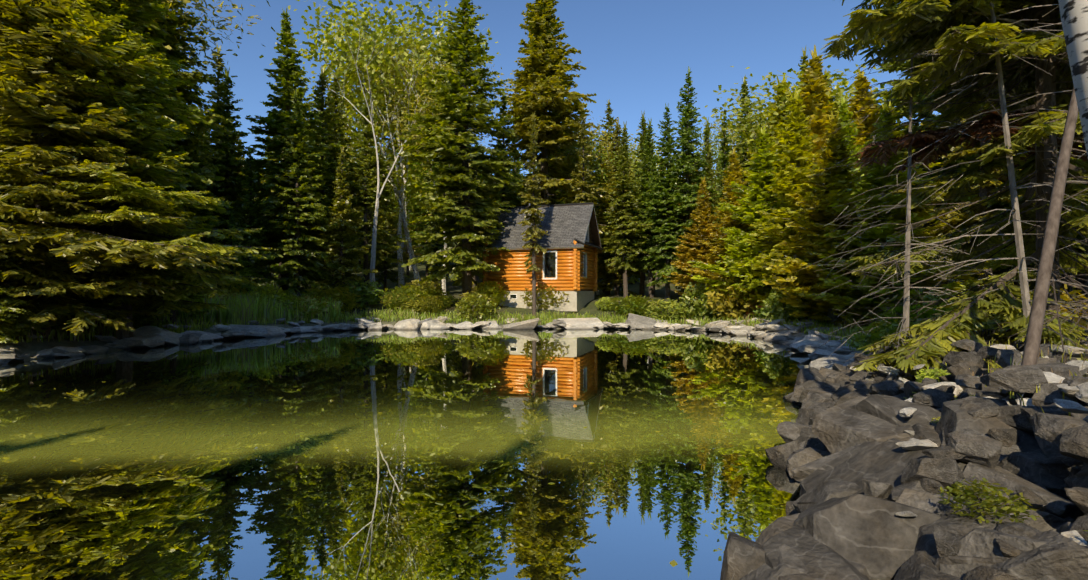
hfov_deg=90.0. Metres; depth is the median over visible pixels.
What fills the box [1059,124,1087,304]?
forest tree
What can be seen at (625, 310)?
shrub
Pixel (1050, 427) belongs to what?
rock
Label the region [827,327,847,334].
dam rock
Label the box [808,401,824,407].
boulder
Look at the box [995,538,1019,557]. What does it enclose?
rubble
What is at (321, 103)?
spruce tree
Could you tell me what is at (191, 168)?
forest tree
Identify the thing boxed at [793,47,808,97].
spruce tree
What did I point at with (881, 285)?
shrub
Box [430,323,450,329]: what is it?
shore rock
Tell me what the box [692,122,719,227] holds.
forest tree
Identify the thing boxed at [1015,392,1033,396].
rubble
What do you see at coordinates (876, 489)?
rubble
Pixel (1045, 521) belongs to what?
boulder
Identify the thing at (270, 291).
shrub
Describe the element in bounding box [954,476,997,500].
rubble
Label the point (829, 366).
shore rock
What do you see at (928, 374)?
plant
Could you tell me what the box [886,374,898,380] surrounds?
rubble
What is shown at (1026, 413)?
rubble
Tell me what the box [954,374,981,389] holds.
rubble
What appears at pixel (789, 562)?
boulder
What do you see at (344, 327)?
shore rock
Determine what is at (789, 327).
shore rock
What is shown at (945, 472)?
rock
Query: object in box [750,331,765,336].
shore rock
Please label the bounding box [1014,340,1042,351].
rubble
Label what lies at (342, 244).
spruce tree
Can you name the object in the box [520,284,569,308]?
shrub
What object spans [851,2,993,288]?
forest tree
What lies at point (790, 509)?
boulder
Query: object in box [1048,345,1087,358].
rubble
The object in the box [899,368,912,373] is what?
rubble
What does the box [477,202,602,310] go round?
log cabin
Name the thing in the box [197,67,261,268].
forest tree
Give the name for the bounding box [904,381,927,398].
boulder
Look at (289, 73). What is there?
spruce tree
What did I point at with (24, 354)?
shore rock
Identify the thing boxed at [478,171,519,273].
forest tree
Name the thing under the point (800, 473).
boulder
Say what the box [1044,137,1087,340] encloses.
dead snag
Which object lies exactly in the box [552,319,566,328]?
shore rock
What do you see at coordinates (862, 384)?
rubble
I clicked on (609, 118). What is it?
forest tree
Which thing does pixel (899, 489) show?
rubble
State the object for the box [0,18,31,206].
forest tree
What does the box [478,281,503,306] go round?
shrub
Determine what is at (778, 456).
boulder
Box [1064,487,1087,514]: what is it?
boulder
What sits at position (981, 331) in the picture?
rubble
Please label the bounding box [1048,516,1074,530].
boulder
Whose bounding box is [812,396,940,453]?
boulder
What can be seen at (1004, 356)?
rubble
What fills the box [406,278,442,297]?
shrub
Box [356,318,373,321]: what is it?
shore rock
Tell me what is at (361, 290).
shrub
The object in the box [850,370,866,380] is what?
boulder
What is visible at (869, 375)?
rubble
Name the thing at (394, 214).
forest tree
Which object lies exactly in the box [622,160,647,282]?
forest tree
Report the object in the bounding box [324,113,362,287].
forest tree
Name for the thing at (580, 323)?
shore rock
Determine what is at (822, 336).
dam rock
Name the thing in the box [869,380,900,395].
rubble
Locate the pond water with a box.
[0,329,810,579]
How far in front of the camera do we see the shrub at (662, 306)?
29.32 m
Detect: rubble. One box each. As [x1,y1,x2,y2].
[848,361,863,372]
[854,379,875,388]
[862,479,892,498]
[865,372,873,378]
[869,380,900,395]
[874,377,883,382]
[876,371,886,376]
[877,366,901,376]
[880,346,896,353]
[883,355,903,368]
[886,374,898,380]
[891,380,903,389]
[891,480,946,499]
[895,439,937,450]
[895,511,916,516]
[898,377,908,383]
[898,407,916,416]
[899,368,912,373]
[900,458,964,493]
[903,430,913,435]
[905,369,922,381]
[912,364,925,369]
[912,388,954,406]
[914,396,930,403]
[914,434,925,439]
[919,478,946,494]
[921,377,938,383]
[921,446,965,458]
[922,382,962,395]
[930,405,941,411]
[933,503,978,514]
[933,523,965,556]
[934,385,955,392]
[938,374,966,387]
[942,351,990,368]
[947,361,969,375]
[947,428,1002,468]
[951,339,982,351]
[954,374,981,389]
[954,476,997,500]
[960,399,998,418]
[963,565,1023,579]
[969,366,978,375]
[972,329,998,336]
[975,391,1017,404]
[977,346,998,360]
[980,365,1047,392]
[981,334,997,341]
[983,396,1016,404]
[986,398,1007,405]
[987,428,1016,446]
[989,436,1022,460]
[990,344,1015,348]
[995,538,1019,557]
[996,349,1022,367]
[996,522,1041,536]
[997,335,1011,340]
[1011,339,1050,345]
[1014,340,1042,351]
[1014,485,1046,505]
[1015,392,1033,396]
[1015,398,1033,405]
[1017,407,1036,429]
[1020,408,1071,422]
[1029,362,1078,377]
[1032,383,1071,405]
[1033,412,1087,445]
[1037,357,1059,363]
[1038,371,1064,387]
[1039,344,1056,356]
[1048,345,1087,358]
[1049,355,1071,363]
[1053,399,1087,413]
[1057,354,1083,360]
[1057,384,1079,396]
[1058,378,1087,405]
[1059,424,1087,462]
[1061,530,1087,545]
[1062,375,1087,382]
[1065,360,1087,374]
[1070,514,1087,542]
[1075,382,1087,402]
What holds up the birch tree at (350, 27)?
on the ground at (34, 346)
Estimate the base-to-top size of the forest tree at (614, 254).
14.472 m
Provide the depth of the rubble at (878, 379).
7.38 m
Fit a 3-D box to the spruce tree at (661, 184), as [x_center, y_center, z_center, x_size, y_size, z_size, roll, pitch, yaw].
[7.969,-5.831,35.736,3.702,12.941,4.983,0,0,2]
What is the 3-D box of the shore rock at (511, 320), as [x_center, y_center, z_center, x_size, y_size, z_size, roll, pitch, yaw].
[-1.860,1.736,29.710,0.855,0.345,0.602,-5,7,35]
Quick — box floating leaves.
[25,330,777,571]
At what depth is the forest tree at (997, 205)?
24.24 m
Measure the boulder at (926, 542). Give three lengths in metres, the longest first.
0.972 x 0.680 x 0.472 m
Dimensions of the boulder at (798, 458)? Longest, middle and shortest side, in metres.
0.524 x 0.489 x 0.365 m
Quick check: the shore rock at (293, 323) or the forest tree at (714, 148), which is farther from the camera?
the forest tree at (714, 148)
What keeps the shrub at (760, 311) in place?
on the ground at (34, 346)
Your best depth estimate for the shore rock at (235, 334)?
22.45 m
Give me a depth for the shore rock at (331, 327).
26.72 m
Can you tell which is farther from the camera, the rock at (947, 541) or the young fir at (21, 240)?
the young fir at (21, 240)
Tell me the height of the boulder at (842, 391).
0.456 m
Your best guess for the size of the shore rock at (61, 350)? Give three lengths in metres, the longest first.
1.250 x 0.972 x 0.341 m
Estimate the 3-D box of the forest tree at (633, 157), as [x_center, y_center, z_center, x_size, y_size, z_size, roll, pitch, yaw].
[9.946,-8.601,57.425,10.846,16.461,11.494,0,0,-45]
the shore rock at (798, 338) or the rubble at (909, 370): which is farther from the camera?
the shore rock at (798, 338)
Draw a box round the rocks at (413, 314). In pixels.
[1,306,873,354]
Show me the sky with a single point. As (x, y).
(637, 55)
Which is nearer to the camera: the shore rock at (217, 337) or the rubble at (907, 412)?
the rubble at (907, 412)
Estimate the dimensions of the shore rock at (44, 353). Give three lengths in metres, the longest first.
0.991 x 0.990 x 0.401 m
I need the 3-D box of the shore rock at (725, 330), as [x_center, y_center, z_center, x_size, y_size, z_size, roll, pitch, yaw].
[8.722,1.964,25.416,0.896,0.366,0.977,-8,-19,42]
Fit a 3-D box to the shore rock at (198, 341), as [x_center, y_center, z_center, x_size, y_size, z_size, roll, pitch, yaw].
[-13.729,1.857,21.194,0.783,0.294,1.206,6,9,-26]
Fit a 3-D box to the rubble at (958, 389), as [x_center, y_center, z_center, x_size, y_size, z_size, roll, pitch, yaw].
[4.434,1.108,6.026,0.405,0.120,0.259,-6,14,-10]
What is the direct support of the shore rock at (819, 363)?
on the pond water
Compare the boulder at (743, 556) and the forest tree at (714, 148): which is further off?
the forest tree at (714, 148)
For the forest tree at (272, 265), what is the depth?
48.78 m
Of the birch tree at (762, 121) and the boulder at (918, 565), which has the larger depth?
the birch tree at (762, 121)
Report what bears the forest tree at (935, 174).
on the ground at (34, 346)
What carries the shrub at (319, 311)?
on the ground at (34, 346)
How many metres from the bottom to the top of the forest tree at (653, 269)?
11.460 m
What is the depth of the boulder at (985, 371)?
6.99 m
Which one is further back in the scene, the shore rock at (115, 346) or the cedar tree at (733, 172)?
the cedar tree at (733, 172)
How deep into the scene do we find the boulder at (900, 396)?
6.45 m
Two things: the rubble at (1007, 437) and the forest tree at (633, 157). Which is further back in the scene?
the forest tree at (633, 157)
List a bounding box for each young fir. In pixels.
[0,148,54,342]
[0,183,31,305]
[50,211,113,336]
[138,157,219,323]
[189,187,240,290]
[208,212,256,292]
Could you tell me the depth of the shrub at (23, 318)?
16.55 m
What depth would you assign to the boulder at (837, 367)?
10.94 m
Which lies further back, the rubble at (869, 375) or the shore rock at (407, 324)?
the shore rock at (407, 324)
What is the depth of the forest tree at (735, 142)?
54.12 m
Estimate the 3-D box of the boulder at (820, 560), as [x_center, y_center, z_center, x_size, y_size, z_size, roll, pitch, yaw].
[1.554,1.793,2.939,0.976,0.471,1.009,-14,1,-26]
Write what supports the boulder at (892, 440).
on the boulder
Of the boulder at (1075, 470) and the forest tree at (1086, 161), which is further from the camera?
the forest tree at (1086, 161)
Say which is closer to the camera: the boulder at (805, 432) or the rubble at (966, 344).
the boulder at (805, 432)
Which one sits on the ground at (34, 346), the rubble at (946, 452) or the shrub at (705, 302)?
the shrub at (705, 302)
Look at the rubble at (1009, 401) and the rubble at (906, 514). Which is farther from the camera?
the rubble at (1009, 401)
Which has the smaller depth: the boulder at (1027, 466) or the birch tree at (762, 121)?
the boulder at (1027, 466)
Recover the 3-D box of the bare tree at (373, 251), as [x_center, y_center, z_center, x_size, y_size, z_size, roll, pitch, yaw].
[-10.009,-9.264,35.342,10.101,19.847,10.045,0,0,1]
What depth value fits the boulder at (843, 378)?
9.54 m
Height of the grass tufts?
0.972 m
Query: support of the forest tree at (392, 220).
on the ground at (34, 346)
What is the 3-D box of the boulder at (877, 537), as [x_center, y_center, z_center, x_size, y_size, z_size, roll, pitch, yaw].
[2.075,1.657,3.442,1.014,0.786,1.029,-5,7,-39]
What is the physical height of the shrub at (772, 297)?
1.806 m
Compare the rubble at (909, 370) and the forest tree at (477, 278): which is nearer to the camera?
the rubble at (909, 370)
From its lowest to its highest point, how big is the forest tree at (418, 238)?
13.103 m
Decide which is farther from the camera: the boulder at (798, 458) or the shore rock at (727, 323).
the shore rock at (727, 323)
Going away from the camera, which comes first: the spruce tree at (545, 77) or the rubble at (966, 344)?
the rubble at (966, 344)
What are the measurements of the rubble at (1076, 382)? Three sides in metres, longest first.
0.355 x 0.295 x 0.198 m
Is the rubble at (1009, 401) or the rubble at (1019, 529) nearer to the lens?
the rubble at (1019, 529)
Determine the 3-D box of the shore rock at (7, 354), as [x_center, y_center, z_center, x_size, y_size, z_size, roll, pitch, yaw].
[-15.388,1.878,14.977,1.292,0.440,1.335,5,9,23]
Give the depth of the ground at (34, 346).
32.34 m
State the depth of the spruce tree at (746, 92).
40.00 m
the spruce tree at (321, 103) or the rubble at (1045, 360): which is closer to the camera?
the rubble at (1045, 360)
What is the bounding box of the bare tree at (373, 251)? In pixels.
[310,0,443,298]
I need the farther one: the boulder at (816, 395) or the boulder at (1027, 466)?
the boulder at (816, 395)
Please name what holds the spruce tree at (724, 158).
on the ground at (34, 346)
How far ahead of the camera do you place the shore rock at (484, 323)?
28.48 m
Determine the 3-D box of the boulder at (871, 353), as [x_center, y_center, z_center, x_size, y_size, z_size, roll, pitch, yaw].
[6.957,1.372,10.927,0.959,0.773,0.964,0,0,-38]
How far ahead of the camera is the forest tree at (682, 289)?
43.73 m
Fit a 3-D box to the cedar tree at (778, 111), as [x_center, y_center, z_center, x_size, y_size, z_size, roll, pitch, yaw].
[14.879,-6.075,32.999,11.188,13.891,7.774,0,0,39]
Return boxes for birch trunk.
[1058,0,1087,157]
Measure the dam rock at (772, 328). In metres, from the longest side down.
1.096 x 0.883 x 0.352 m
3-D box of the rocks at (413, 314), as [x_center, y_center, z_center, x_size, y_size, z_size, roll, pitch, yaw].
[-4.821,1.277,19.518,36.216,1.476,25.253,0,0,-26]
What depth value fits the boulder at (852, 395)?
7.32 m
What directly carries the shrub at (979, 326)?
on the ground at (34, 346)
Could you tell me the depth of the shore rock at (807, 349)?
16.11 m
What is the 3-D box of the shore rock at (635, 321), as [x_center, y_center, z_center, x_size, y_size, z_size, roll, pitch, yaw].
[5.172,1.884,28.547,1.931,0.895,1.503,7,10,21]
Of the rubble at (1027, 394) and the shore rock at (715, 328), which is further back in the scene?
the shore rock at (715, 328)
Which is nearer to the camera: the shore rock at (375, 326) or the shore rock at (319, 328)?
the shore rock at (319, 328)
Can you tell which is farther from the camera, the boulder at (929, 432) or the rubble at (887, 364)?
the rubble at (887, 364)
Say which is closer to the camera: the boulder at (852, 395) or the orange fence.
the boulder at (852, 395)
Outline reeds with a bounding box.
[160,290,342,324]
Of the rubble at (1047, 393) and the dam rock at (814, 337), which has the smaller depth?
the rubble at (1047, 393)
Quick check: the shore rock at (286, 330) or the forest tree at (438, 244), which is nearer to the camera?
the shore rock at (286, 330)
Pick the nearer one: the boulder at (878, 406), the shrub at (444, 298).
the boulder at (878, 406)
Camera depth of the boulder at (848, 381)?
8.97 m
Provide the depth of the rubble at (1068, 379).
4.64 m
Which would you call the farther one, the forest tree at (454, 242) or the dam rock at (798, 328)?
the forest tree at (454, 242)
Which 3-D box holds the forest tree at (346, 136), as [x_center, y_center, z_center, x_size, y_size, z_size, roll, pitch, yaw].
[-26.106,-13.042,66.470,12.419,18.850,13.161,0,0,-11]
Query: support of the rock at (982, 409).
on the boulder at (954, 417)
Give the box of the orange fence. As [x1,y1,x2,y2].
[746,305,777,319]
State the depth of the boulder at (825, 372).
9.88 m
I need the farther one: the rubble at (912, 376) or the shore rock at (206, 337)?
the shore rock at (206, 337)
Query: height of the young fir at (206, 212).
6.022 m
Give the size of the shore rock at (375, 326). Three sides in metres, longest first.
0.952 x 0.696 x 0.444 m
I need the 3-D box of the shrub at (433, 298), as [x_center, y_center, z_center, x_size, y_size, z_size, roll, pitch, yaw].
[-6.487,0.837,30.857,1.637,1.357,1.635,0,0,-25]
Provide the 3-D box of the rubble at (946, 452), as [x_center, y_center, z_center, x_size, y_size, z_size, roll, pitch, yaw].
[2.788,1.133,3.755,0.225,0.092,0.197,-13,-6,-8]
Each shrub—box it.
[0,304,71,334]
[209,267,248,297]
[249,282,288,303]
[283,297,335,318]
[302,283,361,313]
[341,276,384,307]
[378,284,432,310]
[379,293,421,308]
[402,297,433,313]
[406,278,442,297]
[416,288,455,309]
[416,293,443,314]
[454,292,500,320]
[456,290,491,313]
[466,281,500,299]
[476,281,508,306]
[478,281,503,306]
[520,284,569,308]
[595,297,612,310]
[602,294,661,316]
[616,301,650,316]
[644,298,689,321]
[678,306,700,320]
[679,282,725,319]
[692,288,736,319]
[704,276,759,320]
[719,307,745,318]
[753,304,784,317]
[762,290,808,321]
[784,296,826,321]
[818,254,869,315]
[841,276,938,326]
[847,303,900,326]
[847,321,916,353]
[866,298,995,330]
[867,318,909,332]
[897,307,1013,332]
[909,288,978,317]
[937,475,1039,522]
[996,284,1087,328]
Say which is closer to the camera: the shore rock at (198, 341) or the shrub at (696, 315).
the shore rock at (198, 341)
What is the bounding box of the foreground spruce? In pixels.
[821,0,1087,376]
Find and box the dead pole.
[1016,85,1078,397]
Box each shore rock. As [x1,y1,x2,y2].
[0,346,14,363]
[13,353,23,359]
[21,352,29,356]
[35,349,54,357]
[46,346,84,356]
[51,346,86,353]
[76,345,108,353]
[93,335,118,341]
[104,343,126,348]
[111,334,164,348]
[133,325,181,344]
[162,324,180,328]
[179,333,201,344]
[180,331,214,341]
[182,331,201,342]
[209,332,222,340]
[210,324,231,330]
[221,331,245,337]
[228,324,285,336]
[245,320,259,323]
[245,331,262,334]
[275,318,284,322]
[282,328,290,333]
[288,321,299,326]
[289,328,300,332]
[293,326,317,332]
[310,319,323,324]
[311,324,322,331]
[322,324,342,330]
[333,324,349,330]
[350,324,367,329]
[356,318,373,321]
[357,321,374,328]
[368,322,381,329]
[392,319,419,329]
[414,318,430,327]
[419,320,441,328]
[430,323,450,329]
[434,317,446,321]
[453,321,473,329]
[470,323,481,328]
[474,321,489,328]
[487,320,499,328]
[503,318,517,323]
[503,318,539,329]
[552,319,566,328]
[558,318,603,329]
[617,323,630,327]
[625,313,661,329]
[653,322,670,328]
[668,323,680,329]
[672,324,691,330]
[686,320,702,324]
[690,326,703,330]
[708,326,723,331]
[710,320,721,325]
[716,321,732,325]
[719,326,754,332]
[721,328,738,333]
[729,330,747,335]
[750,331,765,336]
[754,332,769,338]
[764,330,790,337]
[773,333,787,341]
[782,340,793,344]
[783,324,796,329]
[784,336,796,339]
[790,339,824,348]
[794,335,805,341]
[797,344,828,354]
[807,349,854,360]
[809,355,847,369]
[814,349,837,356]
[819,364,832,369]
[826,342,850,346]
[837,355,854,359]
[843,346,855,350]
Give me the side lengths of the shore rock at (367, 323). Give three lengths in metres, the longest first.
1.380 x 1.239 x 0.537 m
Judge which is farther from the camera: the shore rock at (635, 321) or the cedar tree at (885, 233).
the shore rock at (635, 321)
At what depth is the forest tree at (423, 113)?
37.97 m
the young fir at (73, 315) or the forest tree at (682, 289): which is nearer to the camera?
the young fir at (73, 315)
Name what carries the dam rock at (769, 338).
on the ground at (34, 346)
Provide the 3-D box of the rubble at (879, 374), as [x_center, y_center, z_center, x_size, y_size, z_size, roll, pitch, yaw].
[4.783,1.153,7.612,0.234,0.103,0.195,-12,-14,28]
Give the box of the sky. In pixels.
[169,0,940,177]
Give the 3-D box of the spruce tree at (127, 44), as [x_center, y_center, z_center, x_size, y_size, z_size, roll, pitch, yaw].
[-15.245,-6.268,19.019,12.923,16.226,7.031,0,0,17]
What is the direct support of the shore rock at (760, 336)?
on the ground at (34, 346)
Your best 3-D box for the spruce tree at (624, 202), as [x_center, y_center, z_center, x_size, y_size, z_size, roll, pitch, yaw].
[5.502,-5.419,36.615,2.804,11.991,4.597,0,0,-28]
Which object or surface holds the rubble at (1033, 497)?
on the boulder at (1045, 521)
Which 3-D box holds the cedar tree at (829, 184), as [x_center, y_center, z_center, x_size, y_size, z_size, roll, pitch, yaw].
[11.533,-2.857,22.174,4.982,8.595,7.170,0,0,23]
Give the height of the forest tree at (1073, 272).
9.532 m
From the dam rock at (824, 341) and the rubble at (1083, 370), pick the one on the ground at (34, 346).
the dam rock at (824, 341)
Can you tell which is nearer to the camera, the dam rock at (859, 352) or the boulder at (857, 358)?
the boulder at (857, 358)
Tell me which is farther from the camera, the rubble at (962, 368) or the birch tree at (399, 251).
the birch tree at (399, 251)
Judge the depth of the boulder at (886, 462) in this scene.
4.26 m
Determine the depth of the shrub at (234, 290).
26.88 m
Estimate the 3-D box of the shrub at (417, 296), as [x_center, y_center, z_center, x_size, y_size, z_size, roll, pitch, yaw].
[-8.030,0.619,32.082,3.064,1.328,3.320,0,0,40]
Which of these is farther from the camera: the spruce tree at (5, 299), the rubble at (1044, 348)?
the spruce tree at (5, 299)
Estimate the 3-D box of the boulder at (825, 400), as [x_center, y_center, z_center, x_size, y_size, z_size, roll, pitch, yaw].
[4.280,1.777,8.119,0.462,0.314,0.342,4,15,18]
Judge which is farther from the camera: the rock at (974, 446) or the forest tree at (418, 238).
the forest tree at (418, 238)
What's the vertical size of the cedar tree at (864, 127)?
11.991 m
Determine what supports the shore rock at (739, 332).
on the ground at (34, 346)
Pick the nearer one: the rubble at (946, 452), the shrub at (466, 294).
the rubble at (946, 452)
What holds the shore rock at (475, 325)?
on the ground at (34, 346)
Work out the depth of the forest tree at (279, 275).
40.91 m
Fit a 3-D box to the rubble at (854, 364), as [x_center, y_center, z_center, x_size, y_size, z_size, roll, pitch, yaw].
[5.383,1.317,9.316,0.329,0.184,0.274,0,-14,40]
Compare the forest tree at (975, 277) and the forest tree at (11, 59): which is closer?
the forest tree at (11, 59)
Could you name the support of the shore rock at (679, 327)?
on the ground at (34, 346)
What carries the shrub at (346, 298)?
on the ground at (34, 346)
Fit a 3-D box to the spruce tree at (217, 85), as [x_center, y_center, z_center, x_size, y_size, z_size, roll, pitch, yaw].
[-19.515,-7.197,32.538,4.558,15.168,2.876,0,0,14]
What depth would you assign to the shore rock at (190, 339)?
20.48 m
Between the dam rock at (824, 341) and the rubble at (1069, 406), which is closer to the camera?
the rubble at (1069, 406)
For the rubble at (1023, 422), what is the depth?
4.11 m
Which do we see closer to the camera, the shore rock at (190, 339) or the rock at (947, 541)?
the rock at (947, 541)
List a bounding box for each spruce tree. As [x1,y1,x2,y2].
[0,0,243,337]
[15,0,271,339]
[197,43,248,242]
[216,8,350,294]
[222,147,281,293]
[283,65,359,292]
[312,147,377,309]
[396,0,523,296]
[473,0,629,235]
[478,91,528,211]
[518,111,548,314]
[570,104,598,214]
[600,121,653,296]
[628,110,663,296]
[639,103,689,298]
[659,66,724,291]
[705,113,731,234]
[720,74,758,214]
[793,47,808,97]
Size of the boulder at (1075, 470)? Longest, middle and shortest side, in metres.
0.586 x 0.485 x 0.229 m
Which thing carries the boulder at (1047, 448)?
on the boulder
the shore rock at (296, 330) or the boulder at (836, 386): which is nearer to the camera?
the boulder at (836, 386)
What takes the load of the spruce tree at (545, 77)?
on the ground at (34, 346)
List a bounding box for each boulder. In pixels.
[720,532,764,579]
[739,512,870,579]
[762,525,869,579]
[765,440,797,470]
[777,421,811,442]
[783,391,801,404]
[785,501,797,515]
[786,447,830,478]
[790,423,936,481]
[791,380,832,402]
[793,367,825,389]
[793,478,860,512]
[793,494,940,579]
[795,408,826,425]
[796,425,818,443]
[798,441,805,449]
[799,387,836,403]
[800,441,967,501]
[801,388,833,407]
[805,436,829,452]
[806,392,834,400]
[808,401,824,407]
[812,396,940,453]
[815,402,833,407]
[818,399,831,402]
[819,367,842,378]
[826,377,835,381]
[828,383,842,389]
[831,383,856,400]
[832,363,845,371]
[834,371,851,382]
[834,389,868,405]
[842,379,852,384]
[849,394,905,425]
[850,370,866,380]
[854,353,871,361]
[868,342,900,356]
[882,376,914,381]
[886,438,902,441]
[893,393,905,400]
[894,551,939,579]
[895,488,1002,513]
[899,436,913,440]
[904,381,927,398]
[911,423,941,446]
[914,511,1026,569]
[923,366,984,375]
[932,572,962,579]
[936,396,1040,451]
[940,511,954,517]
[940,528,1087,579]
[941,430,945,446]
[957,383,1014,398]
[963,462,1075,519]
[967,477,1047,505]
[983,368,1001,374]
[988,530,1087,579]
[996,405,1087,433]
[997,450,1067,498]
[1004,504,1067,531]
[1029,415,1087,457]
[1039,454,1082,500]
[1043,403,1066,412]
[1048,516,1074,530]
[1056,522,1072,533]
[1064,465,1087,487]
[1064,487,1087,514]
[1065,465,1082,485]
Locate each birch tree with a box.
[259,0,500,290]
[274,8,492,286]
[515,126,641,294]
[697,62,917,200]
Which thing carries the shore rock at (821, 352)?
on the pond water
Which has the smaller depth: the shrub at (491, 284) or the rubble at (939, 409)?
the rubble at (939, 409)
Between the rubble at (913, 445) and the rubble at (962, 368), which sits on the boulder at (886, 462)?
the rubble at (913, 445)
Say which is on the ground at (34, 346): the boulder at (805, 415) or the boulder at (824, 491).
the boulder at (824, 491)
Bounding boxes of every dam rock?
[739,326,753,330]
[755,322,767,329]
[763,334,776,341]
[764,324,786,331]
[766,319,784,324]
[793,323,811,332]
[802,334,821,341]
[808,327,829,334]
[814,331,835,339]
[818,339,830,344]
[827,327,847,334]
[827,340,843,344]
[850,350,867,355]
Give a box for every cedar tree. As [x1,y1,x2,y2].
[662,176,726,300]
[682,148,759,297]
[687,124,792,316]
[710,73,793,243]
[734,89,859,309]
[749,45,869,229]
[761,111,903,324]
[784,98,994,325]
[809,67,952,272]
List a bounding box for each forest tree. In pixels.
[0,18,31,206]
[33,0,289,105]
[103,1,235,240]
[125,0,236,238]
[132,72,212,264]
[165,15,219,223]
[196,106,213,267]
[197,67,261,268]
[234,133,257,271]
[240,87,347,297]
[255,95,293,250]
[257,137,284,287]
[259,207,278,281]
[307,108,377,162]
[312,70,362,285]
[324,95,407,297]
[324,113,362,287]
[353,176,393,278]
[354,149,372,263]
[357,40,526,294]
[358,159,453,252]
[368,174,409,291]
[373,159,432,269]
[393,201,421,276]
[404,150,449,282]
[411,214,426,255]
[415,196,451,285]
[438,164,479,280]
[469,140,482,285]
[470,171,485,286]
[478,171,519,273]
[505,126,523,181]
[525,111,639,212]
[548,165,564,203]
[589,100,637,294]
[594,147,614,291]
[595,129,679,196]
[596,117,647,295]
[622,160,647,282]
[630,119,674,296]
[651,163,660,296]
[662,169,717,292]
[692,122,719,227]
[694,113,758,186]
[697,117,721,201]
[699,146,722,243]
[701,101,767,159]
[785,93,899,278]
[823,69,840,120]
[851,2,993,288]
[877,79,1087,289]
[932,114,978,283]
[957,134,1035,287]
[963,166,1034,291]
[964,195,995,291]
[1027,128,1082,308]
[1057,52,1087,166]
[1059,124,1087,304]
[1060,214,1086,289]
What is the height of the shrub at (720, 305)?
2.478 m
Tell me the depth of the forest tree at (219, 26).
28.28 m
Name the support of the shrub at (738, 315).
on the ground at (34, 346)
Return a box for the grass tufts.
[945,315,1087,415]
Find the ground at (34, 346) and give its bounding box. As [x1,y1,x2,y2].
[0,186,1087,519]
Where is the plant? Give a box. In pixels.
[915,366,949,382]
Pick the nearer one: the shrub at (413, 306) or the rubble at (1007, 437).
the rubble at (1007, 437)
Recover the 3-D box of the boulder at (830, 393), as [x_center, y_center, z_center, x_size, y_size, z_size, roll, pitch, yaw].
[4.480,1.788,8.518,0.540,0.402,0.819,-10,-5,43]
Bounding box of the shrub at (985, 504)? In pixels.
[937,475,1039,522]
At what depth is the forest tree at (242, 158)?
49.42 m
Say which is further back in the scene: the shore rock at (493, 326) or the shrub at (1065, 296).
the shore rock at (493, 326)
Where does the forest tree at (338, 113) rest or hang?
on the ground at (34, 346)
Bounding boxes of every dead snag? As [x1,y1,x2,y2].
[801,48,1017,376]
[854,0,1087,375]
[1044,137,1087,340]
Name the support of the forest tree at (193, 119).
on the ground at (34, 346)
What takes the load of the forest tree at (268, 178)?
on the ground at (34, 346)
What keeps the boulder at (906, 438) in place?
on the ground at (34, 346)
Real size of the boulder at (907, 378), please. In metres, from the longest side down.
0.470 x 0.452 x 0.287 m
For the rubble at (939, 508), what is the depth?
3.23 m
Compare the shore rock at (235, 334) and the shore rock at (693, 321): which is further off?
the shore rock at (693, 321)
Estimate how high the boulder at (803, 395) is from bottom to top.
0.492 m
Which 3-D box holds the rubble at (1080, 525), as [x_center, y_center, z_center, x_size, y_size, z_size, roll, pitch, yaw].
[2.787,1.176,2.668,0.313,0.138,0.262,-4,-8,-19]
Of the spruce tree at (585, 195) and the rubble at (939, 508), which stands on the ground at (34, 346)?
the spruce tree at (585, 195)
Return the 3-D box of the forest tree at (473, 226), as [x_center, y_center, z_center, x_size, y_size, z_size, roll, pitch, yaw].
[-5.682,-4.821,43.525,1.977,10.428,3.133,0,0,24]
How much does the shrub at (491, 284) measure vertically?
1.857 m
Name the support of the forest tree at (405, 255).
on the ground at (34, 346)
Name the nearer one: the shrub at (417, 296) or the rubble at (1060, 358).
the rubble at (1060, 358)
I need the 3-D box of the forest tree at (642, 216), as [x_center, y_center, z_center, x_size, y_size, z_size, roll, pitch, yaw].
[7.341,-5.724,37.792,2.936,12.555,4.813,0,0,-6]
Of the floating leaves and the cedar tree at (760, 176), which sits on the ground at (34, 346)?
the cedar tree at (760, 176)
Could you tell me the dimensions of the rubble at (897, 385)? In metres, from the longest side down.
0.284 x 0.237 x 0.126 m
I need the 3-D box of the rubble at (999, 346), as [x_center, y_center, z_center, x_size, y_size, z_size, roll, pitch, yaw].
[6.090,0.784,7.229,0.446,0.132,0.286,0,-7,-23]
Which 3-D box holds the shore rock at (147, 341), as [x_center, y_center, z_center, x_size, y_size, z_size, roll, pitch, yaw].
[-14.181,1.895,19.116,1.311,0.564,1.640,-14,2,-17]
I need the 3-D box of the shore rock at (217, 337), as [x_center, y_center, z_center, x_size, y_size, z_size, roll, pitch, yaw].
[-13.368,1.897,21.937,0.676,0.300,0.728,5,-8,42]
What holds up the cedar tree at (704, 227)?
on the ground at (34, 346)
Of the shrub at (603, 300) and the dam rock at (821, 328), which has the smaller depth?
the dam rock at (821, 328)
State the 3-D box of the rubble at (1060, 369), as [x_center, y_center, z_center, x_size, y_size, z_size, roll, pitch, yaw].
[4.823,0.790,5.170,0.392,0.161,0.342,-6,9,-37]
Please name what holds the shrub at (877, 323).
on the ground at (34, 346)

